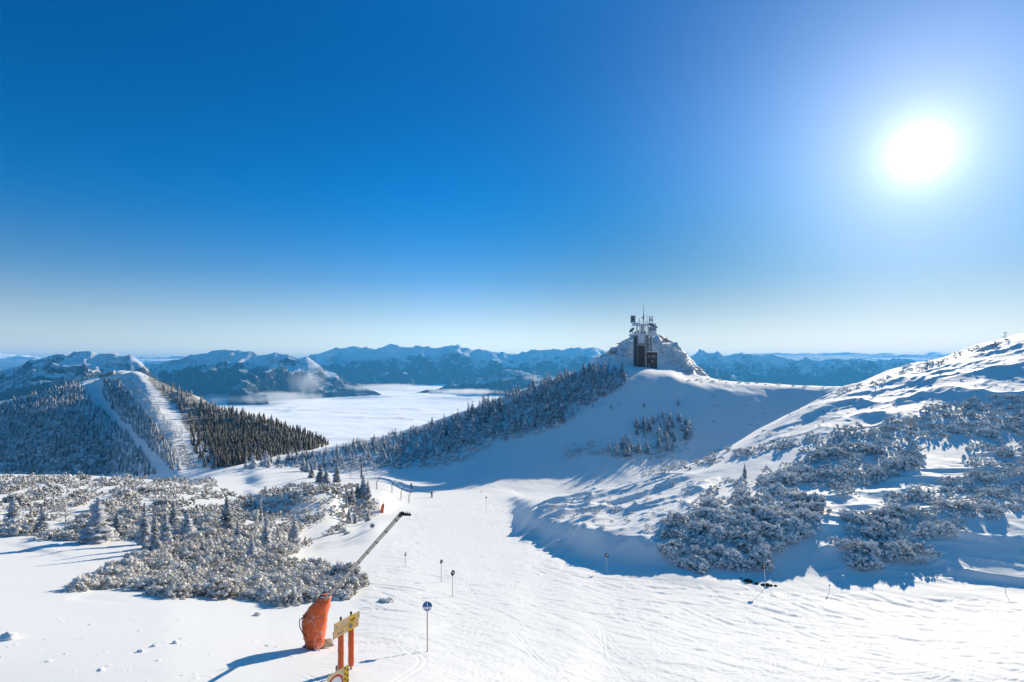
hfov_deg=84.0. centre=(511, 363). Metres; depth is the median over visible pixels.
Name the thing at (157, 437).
frosted wood
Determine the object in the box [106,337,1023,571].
dwarf pine thicket
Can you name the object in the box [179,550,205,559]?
dwarf pine
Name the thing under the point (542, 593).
snow slope
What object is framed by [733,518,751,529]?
dwarf pine
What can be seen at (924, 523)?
dwarf pine
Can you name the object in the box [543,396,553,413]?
spruce
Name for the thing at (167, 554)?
dwarf pine
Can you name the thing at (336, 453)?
spruce
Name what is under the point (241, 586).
dwarf pine
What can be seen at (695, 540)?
dwarf pine
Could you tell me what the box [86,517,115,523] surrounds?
dwarf pine
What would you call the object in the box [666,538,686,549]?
dwarf pine
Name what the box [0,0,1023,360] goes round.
sky
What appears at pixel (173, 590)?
dwarf pine
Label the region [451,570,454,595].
piste marker
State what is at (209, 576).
dwarf pine
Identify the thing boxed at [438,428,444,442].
spruce
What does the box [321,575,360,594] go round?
dwarf pine
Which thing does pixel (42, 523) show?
spruce
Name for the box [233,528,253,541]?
dwarf pine
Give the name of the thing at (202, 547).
spruce
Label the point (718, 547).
dwarf pine
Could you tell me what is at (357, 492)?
spruce
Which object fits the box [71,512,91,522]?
dwarf pine
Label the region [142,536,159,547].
dwarf pine
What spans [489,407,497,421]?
spruce
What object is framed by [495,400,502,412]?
spruce
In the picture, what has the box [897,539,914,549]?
dwarf pine
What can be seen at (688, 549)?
dwarf pine
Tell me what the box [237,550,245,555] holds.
dwarf pine
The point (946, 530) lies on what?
dwarf pine
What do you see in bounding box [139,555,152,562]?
dwarf pine
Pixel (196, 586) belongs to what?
dwarf pine
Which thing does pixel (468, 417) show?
spruce
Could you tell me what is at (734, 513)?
dwarf pine
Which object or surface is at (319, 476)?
spruce
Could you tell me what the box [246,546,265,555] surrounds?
dwarf pine
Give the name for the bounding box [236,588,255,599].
dwarf pine
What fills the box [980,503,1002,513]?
dwarf pine
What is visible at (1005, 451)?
dwarf pine
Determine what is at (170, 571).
dwarf pine
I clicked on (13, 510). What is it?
spruce
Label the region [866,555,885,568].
dwarf pine
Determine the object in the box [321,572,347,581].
dwarf pine
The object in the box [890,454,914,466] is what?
dwarf pine
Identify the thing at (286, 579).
dwarf pine
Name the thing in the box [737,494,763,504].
dwarf pine
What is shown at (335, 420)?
cloud
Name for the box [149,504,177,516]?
dwarf pine
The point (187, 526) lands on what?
spruce
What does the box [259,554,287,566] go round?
dwarf pine
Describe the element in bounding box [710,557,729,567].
dwarf pine
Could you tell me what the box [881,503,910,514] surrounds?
dwarf pine
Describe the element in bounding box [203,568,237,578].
dwarf pine
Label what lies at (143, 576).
dwarf pine
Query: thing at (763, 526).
dwarf pine
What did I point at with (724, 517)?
dwarf pine
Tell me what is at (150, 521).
dwarf pine
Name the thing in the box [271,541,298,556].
dwarf pine
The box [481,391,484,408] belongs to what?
spruce
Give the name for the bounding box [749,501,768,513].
dwarf pine
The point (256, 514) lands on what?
dwarf pine
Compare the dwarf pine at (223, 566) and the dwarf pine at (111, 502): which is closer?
the dwarf pine at (223, 566)
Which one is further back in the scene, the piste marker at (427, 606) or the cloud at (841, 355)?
the cloud at (841, 355)
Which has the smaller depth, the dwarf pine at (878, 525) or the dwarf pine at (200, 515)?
the dwarf pine at (878, 525)
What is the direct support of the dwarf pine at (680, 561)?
on the snow slope
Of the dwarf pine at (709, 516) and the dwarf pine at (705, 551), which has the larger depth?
the dwarf pine at (709, 516)
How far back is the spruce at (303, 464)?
177.39 m
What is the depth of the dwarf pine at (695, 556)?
62.62 m
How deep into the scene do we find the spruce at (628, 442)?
209.26 m
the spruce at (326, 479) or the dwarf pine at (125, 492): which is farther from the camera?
the spruce at (326, 479)
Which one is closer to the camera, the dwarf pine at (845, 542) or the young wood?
the dwarf pine at (845, 542)
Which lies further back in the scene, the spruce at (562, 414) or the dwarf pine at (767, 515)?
the spruce at (562, 414)
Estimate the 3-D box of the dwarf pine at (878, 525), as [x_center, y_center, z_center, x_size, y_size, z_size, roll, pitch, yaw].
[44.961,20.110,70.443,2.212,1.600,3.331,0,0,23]
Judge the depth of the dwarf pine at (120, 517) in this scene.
74.06 m
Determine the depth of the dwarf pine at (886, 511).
73.64 m
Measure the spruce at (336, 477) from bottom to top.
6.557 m
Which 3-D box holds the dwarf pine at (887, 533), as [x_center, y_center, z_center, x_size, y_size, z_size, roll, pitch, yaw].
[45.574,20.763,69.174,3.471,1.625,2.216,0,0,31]
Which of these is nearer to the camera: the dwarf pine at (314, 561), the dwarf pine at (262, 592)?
the dwarf pine at (262, 592)
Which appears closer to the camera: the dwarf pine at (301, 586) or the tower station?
the dwarf pine at (301, 586)
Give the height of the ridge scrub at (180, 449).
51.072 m
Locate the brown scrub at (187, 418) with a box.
[148,375,215,467]
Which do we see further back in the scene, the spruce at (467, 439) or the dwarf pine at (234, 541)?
the spruce at (467, 439)
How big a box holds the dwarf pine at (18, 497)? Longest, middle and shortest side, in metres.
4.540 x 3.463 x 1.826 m
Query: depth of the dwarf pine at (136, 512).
77.22 m
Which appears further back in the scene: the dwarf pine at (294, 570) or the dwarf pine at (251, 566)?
the dwarf pine at (251, 566)
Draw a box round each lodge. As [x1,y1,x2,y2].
[98,372,107,376]
[107,370,114,374]
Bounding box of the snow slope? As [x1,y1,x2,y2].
[0,333,1023,681]
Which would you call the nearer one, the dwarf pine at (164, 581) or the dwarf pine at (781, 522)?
the dwarf pine at (164, 581)
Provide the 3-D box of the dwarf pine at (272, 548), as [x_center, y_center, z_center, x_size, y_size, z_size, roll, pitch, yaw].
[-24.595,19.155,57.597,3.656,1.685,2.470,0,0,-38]
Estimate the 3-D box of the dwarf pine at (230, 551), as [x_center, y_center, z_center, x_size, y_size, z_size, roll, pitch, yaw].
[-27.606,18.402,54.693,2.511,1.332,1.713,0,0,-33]
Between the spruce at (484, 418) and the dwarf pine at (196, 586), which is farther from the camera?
the spruce at (484, 418)
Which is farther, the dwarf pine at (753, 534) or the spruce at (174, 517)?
the spruce at (174, 517)
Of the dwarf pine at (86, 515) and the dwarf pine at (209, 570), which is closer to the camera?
the dwarf pine at (209, 570)
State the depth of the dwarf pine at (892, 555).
64.68 m
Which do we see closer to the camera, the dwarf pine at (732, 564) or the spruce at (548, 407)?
the dwarf pine at (732, 564)
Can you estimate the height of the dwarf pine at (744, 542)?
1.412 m
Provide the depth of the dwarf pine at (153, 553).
50.51 m
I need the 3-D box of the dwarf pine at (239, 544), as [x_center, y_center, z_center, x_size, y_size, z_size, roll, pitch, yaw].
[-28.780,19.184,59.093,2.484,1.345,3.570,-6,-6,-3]
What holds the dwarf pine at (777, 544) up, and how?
on the snow slope
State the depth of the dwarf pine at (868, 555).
64.47 m
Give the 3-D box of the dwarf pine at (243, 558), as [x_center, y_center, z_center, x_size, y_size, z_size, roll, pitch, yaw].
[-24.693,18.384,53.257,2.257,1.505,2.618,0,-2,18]
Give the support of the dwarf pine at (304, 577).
on the snow slope
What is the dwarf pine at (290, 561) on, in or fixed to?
on the snow slope
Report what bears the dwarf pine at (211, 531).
on the snow slope
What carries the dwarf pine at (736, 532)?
on the snow slope
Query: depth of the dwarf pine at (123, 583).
39.62 m
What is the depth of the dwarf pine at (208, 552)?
53.57 m
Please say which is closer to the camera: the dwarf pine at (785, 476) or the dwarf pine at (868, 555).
the dwarf pine at (868, 555)
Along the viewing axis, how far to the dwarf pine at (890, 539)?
67.41 m
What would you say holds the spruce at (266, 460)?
on the snow slope
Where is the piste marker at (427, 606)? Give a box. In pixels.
[422,601,431,651]
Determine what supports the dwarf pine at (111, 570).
on the snow slope
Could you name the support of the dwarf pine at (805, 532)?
on the snow slope
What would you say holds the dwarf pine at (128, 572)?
on the snow slope
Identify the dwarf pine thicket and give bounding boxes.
[0,470,377,582]
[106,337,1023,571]
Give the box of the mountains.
[0,344,948,404]
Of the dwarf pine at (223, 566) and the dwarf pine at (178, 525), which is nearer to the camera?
the dwarf pine at (223, 566)
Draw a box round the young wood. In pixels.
[285,360,624,469]
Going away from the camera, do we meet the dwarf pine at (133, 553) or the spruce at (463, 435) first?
the dwarf pine at (133, 553)
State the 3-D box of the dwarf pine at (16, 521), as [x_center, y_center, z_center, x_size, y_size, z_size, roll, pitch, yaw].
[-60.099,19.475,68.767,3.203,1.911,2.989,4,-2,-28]
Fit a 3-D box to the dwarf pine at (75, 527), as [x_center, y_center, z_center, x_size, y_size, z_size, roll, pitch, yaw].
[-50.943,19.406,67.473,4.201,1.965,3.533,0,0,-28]
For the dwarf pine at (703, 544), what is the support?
on the snow slope
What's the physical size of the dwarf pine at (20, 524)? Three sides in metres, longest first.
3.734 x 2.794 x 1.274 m
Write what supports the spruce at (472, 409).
on the snow slope
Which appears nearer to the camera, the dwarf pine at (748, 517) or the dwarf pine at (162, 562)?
the dwarf pine at (162, 562)
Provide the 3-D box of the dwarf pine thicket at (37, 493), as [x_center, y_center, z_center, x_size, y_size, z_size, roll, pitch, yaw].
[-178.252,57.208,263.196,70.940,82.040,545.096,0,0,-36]
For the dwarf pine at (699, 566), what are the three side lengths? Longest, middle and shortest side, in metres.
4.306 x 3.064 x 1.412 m
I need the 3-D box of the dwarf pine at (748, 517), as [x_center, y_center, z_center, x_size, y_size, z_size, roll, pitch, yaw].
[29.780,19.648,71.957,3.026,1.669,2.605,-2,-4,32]
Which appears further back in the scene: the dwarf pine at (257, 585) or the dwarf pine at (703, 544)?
the dwarf pine at (703, 544)
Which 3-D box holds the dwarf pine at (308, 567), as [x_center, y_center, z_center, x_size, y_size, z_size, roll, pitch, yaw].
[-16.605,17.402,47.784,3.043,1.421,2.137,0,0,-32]
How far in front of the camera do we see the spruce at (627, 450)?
200.58 m
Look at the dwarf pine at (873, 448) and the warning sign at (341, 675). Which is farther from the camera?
the dwarf pine at (873, 448)
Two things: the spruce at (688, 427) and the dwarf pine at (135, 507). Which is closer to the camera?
the dwarf pine at (135, 507)
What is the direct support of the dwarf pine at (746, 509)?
on the snow slope
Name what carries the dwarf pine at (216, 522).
on the snow slope
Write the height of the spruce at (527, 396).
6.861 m
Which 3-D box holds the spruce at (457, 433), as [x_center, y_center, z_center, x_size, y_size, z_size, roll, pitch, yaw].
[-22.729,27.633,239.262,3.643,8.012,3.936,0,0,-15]
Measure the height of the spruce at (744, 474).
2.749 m
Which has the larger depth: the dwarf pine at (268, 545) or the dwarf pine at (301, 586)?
the dwarf pine at (268, 545)
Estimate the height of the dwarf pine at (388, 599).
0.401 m
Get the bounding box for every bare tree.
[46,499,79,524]
[901,410,922,433]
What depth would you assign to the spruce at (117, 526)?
65.54 m
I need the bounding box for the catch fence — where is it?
[362,475,412,501]
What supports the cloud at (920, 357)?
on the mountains
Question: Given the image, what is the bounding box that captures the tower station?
[629,303,657,367]
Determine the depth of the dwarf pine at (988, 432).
110.96 m
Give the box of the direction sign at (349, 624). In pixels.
[333,611,359,669]
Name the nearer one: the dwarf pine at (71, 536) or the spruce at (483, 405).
the dwarf pine at (71, 536)
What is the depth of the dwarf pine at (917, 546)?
66.49 m
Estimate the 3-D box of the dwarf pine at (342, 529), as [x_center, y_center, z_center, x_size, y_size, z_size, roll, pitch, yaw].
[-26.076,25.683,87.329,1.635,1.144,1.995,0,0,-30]
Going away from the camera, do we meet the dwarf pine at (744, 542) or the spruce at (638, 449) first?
the dwarf pine at (744, 542)
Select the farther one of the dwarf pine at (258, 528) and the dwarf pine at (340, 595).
the dwarf pine at (258, 528)
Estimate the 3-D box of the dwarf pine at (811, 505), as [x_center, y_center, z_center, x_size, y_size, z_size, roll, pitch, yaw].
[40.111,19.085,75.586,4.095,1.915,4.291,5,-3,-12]
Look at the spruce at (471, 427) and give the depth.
241.98 m
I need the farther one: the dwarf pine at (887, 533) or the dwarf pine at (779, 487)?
the dwarf pine at (779, 487)
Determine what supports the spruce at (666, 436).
on the snow slope
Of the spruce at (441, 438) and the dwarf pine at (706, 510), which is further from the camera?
the spruce at (441, 438)
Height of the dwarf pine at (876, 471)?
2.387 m
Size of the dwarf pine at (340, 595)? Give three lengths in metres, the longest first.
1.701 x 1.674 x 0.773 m
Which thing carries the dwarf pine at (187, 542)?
on the snow slope
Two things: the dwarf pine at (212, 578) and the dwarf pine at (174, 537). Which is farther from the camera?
the dwarf pine at (174, 537)
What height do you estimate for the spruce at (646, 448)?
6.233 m
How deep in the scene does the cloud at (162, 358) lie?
15340.72 m
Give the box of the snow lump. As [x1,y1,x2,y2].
[0,631,19,640]
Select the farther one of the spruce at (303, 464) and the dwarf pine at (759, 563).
the spruce at (303, 464)
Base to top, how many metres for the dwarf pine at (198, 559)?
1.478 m
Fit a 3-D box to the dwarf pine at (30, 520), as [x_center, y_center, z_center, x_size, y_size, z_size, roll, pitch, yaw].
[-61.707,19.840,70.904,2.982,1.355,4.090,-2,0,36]
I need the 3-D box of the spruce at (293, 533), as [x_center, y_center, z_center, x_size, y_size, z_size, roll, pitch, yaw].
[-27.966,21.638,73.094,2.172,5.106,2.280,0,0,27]
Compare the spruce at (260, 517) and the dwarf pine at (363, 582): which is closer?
the dwarf pine at (363, 582)
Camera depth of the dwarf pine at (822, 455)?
100.62 m
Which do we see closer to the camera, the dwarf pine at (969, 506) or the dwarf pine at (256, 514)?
the dwarf pine at (969, 506)
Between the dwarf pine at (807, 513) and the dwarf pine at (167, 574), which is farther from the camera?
the dwarf pine at (807, 513)
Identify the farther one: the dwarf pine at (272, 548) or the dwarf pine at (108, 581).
the dwarf pine at (272, 548)
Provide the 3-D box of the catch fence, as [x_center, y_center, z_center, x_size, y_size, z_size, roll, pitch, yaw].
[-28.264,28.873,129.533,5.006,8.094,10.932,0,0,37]
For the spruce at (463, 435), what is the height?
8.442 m
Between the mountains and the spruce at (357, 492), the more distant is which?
the mountains
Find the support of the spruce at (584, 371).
on the snow slope
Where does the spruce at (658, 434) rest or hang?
on the snow slope
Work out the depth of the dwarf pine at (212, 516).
77.70 m
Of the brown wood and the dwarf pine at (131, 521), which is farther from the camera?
the brown wood
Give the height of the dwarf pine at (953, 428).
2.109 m
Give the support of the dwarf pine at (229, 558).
on the snow slope
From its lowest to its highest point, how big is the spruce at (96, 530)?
5.660 m
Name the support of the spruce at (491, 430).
on the snow slope
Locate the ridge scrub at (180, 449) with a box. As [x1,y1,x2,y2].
[130,380,195,465]
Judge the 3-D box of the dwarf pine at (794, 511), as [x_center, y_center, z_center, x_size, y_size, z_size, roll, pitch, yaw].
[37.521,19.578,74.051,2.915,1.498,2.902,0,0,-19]
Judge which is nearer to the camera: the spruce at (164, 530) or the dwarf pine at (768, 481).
the spruce at (164, 530)
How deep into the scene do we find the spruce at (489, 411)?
257.64 m
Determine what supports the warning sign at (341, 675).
attached to the direction sign at (349, 624)
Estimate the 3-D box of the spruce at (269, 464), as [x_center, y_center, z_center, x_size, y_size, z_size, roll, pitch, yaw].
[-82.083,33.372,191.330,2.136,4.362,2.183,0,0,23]
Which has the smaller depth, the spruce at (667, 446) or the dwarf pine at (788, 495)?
the dwarf pine at (788, 495)
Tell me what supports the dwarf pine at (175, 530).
on the snow slope
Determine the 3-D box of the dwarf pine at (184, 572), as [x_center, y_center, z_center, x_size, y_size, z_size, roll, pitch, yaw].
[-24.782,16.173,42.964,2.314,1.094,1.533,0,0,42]
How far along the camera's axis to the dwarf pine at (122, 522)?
70.33 m
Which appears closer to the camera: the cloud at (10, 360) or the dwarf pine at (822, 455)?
the dwarf pine at (822, 455)
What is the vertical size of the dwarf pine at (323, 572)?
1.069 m
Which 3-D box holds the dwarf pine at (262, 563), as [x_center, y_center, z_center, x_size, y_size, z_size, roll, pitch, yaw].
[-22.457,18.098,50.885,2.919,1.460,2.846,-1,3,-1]
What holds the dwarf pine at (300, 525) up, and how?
on the snow slope
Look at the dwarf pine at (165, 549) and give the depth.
53.13 m
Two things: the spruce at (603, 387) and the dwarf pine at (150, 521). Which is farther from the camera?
the spruce at (603, 387)
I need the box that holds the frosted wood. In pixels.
[0,376,180,475]
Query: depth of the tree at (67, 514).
69.23 m
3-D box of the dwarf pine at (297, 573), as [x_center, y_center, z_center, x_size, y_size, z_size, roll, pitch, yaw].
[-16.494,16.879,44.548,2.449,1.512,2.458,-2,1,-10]
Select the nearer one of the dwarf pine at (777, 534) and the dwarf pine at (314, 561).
the dwarf pine at (314, 561)
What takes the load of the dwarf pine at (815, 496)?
on the snow slope
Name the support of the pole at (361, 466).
on the snow slope
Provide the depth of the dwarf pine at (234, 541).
60.16 m
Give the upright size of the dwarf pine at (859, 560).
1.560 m
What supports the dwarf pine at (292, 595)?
on the snow slope
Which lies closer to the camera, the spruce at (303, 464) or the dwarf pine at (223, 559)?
the dwarf pine at (223, 559)
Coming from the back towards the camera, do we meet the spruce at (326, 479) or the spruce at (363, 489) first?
the spruce at (326, 479)
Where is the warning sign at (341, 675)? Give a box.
[327,665,348,681]
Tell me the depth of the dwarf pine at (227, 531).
68.70 m
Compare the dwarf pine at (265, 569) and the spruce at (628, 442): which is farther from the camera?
the spruce at (628, 442)
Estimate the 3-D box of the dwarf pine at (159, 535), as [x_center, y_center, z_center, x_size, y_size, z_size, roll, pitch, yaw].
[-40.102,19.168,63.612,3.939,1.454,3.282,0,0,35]
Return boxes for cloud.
[0,353,47,367]
[136,355,185,360]
[204,383,503,445]
[753,352,899,358]
[860,353,951,359]
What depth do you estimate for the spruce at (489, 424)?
239.82 m
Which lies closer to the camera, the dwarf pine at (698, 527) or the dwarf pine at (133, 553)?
the dwarf pine at (133, 553)
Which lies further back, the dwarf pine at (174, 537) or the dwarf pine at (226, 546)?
the dwarf pine at (174, 537)
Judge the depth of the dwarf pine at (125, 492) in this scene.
96.27 m
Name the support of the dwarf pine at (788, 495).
on the snow slope
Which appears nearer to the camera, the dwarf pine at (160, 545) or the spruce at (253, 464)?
the dwarf pine at (160, 545)
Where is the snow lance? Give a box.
[299,511,410,650]
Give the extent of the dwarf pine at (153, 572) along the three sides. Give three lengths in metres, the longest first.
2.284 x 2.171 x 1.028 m
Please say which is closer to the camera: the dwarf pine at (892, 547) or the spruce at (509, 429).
the dwarf pine at (892, 547)
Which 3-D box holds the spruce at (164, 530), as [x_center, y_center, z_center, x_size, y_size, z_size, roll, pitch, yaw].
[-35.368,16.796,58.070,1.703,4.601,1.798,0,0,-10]
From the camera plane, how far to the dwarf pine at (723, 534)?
67.66 m
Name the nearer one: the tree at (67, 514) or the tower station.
the tree at (67, 514)
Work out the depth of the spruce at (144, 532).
60.22 m
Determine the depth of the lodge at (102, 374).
797.95 m
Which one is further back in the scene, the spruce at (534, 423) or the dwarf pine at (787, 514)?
the spruce at (534, 423)
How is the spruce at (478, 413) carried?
on the snow slope
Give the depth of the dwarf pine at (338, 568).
45.66 m
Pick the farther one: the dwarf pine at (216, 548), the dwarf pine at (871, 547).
the dwarf pine at (871, 547)
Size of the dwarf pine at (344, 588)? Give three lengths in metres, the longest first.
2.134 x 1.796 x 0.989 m
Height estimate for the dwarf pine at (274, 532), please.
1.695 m
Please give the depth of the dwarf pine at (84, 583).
37.72 m
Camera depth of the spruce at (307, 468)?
175.15 m
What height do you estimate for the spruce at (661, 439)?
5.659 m
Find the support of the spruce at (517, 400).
on the snow slope
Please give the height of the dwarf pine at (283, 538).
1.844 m
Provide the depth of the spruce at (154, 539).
54.79 m
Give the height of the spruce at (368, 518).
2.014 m
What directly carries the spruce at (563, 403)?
on the snow slope
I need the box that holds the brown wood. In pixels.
[155,376,328,468]
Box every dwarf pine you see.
[0,517,28,527]
[0,523,20,536]
[1,493,27,501]
[5,517,38,523]
[7,522,36,530]
[11,522,33,536]
[39,527,70,540]
[62,519,90,533]
[62,530,81,540]
[62,574,100,591]
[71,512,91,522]
[85,572,104,583]
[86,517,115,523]
[89,498,118,510]
[92,574,126,589]
[94,564,124,578]
[99,560,127,567]
[105,520,138,527]
[106,513,128,520]
[109,575,134,587]
[115,488,140,498]
[116,504,133,515]
[116,567,141,578]
[117,555,144,567]
[117,575,162,590]
[118,563,141,574]
[120,508,143,517]
[120,549,150,561]
[121,523,137,532]
[121,527,138,535]
[122,505,145,511]
[124,512,142,520]
[124,518,138,524]
[132,574,151,581]
[133,527,170,538]
[135,518,160,526]
[136,486,167,494]
[138,564,148,573]
[139,549,171,560]
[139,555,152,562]
[140,572,181,590]
[141,515,164,524]
[141,569,166,575]
[141,584,164,595]
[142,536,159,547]
[143,560,165,569]
[147,552,178,561]
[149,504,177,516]
[150,543,174,553]
[150,557,177,570]
[152,497,171,506]
[154,546,172,553]
[155,571,178,576]
[157,576,188,587]
[158,568,175,575]
[160,538,182,547]
[160,580,193,599]
[161,563,187,570]
[167,581,203,596]
[169,561,185,567]
[170,520,196,528]
[170,528,178,535]
[171,534,184,540]
[172,543,199,556]
[174,528,195,535]
[175,539,198,548]
[175,570,194,575]
[177,570,198,582]
[179,530,207,542]
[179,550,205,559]
[185,564,208,577]
[189,555,219,565]
[191,577,239,600]
[192,567,213,572]
[193,557,221,568]
[194,512,216,522]
[195,515,222,526]
[195,548,220,557]
[196,524,215,531]
[197,527,222,538]
[198,572,222,580]
[200,539,230,551]
[203,544,224,554]
[203,554,226,563]
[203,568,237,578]
[204,513,218,519]
[206,574,239,595]
[212,561,237,576]
[214,527,232,537]
[217,549,237,555]
[218,553,236,563]
[220,536,246,545]
[225,579,251,597]
[226,534,248,542]
[230,541,249,548]
[230,544,248,550]
[230,568,246,578]
[230,569,251,577]
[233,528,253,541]
[233,553,259,564]
[233,565,244,572]
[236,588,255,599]
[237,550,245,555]
[237,561,255,570]
[239,523,253,531]
[240,572,269,587]
[242,509,260,520]
[245,563,260,571]
[245,583,277,602]
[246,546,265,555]
[247,537,260,546]
[248,571,284,583]
[248,581,265,589]
[249,522,262,534]
[250,557,277,569]
[251,567,279,575]
[253,533,274,542]
[257,542,271,549]
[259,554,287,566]
[260,551,285,559]
[262,544,287,556]
[263,591,288,606]
[264,572,284,584]
[265,565,286,572]
[270,530,284,536]
[271,533,287,541]
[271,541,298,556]
[273,581,296,594]
[277,576,302,584]
[277,586,314,606]
[284,566,305,574]
[285,522,303,529]
[285,557,301,566]
[290,570,316,578]
[290,573,316,581]
[290,579,306,590]
[296,569,320,582]
[302,563,330,572]
[302,584,330,601]
[304,577,319,585]
[305,556,330,565]
[309,579,336,587]
[316,567,329,576]
[320,563,332,567]
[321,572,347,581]
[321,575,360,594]
[328,560,366,581]
[332,588,354,600]
[338,583,357,594]
[339,526,346,532]
[349,571,370,588]
[383,597,393,602]
[655,542,672,553]
[656,526,679,537]
[663,511,686,526]
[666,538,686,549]
[666,547,689,561]
[669,554,692,569]
[678,545,701,554]
[684,556,709,574]
[687,519,712,533]
[687,551,710,567]
[688,535,708,545]
[690,544,710,556]
[697,506,716,516]
[697,532,715,543]
[698,539,719,553]
[699,495,721,505]
[699,553,717,564]
[701,497,719,507]
[703,542,727,555]
[704,523,722,536]
[706,524,728,542]
[707,511,725,520]
[708,507,740,518]
[709,513,738,524]
[709,542,736,553]
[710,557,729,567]
[711,519,733,528]
[716,545,748,563]
[723,555,739,571]
[726,524,743,539]
[730,504,751,515]
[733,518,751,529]
[734,539,751,551]
[736,526,760,541]
[736,553,756,567]
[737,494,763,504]
[737,511,759,521]
[743,541,772,560]
[745,536,770,545]
[747,520,772,536]
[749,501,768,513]
[749,558,774,570]
[752,506,782,524]
[754,474,782,485]
[756,482,787,495]
[764,513,786,525]
[767,523,794,535]
[768,529,788,541]
[768,539,787,550]
[772,468,800,476]
[774,510,793,518]
[776,472,801,484]
[778,490,803,500]
[783,529,802,543]
[785,515,811,530]
[786,501,800,509]
[792,464,817,472]
[793,509,804,518]
[794,490,826,502]
[795,506,822,522]
[796,528,815,536]
[797,472,817,481]
[798,500,831,512]
[806,450,831,460]
[813,469,837,477]
[818,446,851,455]
[833,538,859,549]
[838,509,858,521]
[841,535,864,542]
[844,552,873,569]
[846,514,869,523]
[852,539,882,556]
[857,524,879,536]
[859,444,887,454]
[860,513,883,521]
[861,552,881,560]
[865,466,887,477]
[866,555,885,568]
[868,520,885,531]
[872,508,900,519]
[873,528,903,539]
[878,518,906,530]
[878,537,900,545]
[879,549,905,560]
[881,457,909,471]
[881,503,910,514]
[882,541,915,559]
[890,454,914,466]
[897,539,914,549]
[906,541,928,553]
[913,520,938,530]
[928,524,960,536]
[933,519,954,528]
[945,423,967,433]
[956,501,981,511]
[974,428,1002,437]
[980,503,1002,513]
[993,445,1015,456]
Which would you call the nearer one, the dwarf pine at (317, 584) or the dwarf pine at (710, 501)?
the dwarf pine at (317, 584)
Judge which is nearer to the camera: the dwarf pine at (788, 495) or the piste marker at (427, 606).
the piste marker at (427, 606)
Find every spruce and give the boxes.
[2,493,23,521]
[33,505,50,531]
[77,497,116,544]
[112,511,123,534]
[135,502,151,544]
[147,510,161,550]
[158,508,174,543]
[168,501,180,524]
[177,509,196,534]
[199,540,204,551]
[216,495,235,533]
[233,520,241,535]
[246,534,257,558]
[248,455,258,469]
[258,494,263,523]
[260,450,271,466]
[261,515,271,545]
[264,456,270,467]
[288,514,302,547]
[299,457,305,470]
[303,460,309,472]
[308,463,314,477]
[314,464,323,482]
[322,467,330,483]
[332,458,341,482]
[335,443,338,458]
[345,506,352,523]
[348,487,354,501]
[354,485,361,498]
[359,475,370,498]
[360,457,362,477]
[365,512,371,521]
[366,482,371,499]
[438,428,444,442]
[454,422,460,437]
[459,428,465,442]
[464,430,471,444]
[465,406,470,419]
[468,415,475,431]
[469,402,475,414]
[476,401,482,418]
[479,410,486,423]
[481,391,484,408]
[486,413,493,431]
[487,401,491,416]
[487,420,497,436]
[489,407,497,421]
[491,397,497,410]
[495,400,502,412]
[506,406,512,419]
[507,414,515,431]
[512,391,518,405]
[521,410,528,427]
[525,391,531,404]
[529,399,535,412]
[531,415,537,427]
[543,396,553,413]
[553,391,559,404]
[558,404,565,421]
[559,397,567,411]
[580,365,587,375]
[601,384,606,395]
[623,444,631,458]
[625,436,632,448]
[636,440,641,452]
[643,440,649,453]
[647,418,652,431]
[655,424,660,436]
[658,430,662,442]
[663,422,670,433]
[663,430,669,442]
[664,438,671,451]
[676,410,681,421]
[683,426,690,439]
[684,421,692,435]
[742,464,747,478]
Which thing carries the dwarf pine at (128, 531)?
on the snow slope
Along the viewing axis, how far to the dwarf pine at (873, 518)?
72.07 m
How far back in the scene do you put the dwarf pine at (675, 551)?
64.34 m
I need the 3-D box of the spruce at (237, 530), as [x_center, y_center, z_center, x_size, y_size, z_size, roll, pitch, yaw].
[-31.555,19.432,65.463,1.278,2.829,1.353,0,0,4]
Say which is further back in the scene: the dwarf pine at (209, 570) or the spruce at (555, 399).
the spruce at (555, 399)
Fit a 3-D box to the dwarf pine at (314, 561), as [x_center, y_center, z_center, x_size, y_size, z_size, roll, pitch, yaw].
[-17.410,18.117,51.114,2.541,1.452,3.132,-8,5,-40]
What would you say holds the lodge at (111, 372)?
on the snow slope
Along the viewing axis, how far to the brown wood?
512.17 m
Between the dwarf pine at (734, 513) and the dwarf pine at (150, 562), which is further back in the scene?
the dwarf pine at (734, 513)
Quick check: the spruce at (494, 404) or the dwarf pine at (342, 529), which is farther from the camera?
the spruce at (494, 404)
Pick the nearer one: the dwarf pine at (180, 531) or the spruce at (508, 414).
the dwarf pine at (180, 531)
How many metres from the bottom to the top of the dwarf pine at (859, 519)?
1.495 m
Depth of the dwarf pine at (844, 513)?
72.82 m
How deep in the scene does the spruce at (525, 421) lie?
237.32 m
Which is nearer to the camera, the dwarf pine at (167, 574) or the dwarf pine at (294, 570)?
the dwarf pine at (167, 574)
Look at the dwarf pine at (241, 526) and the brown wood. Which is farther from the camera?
the brown wood
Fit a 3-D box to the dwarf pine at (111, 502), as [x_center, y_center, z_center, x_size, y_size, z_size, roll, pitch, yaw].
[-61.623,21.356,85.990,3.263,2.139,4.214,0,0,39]
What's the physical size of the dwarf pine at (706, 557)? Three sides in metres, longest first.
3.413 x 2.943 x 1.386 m
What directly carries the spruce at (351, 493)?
on the snow slope
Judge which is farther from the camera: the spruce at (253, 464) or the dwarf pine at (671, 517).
the spruce at (253, 464)
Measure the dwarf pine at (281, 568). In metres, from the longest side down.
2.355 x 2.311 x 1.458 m
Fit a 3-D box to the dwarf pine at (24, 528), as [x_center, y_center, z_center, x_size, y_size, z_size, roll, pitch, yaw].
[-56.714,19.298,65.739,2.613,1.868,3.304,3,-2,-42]
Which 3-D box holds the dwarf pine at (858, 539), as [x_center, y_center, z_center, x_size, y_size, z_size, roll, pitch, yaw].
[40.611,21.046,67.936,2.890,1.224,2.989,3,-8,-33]

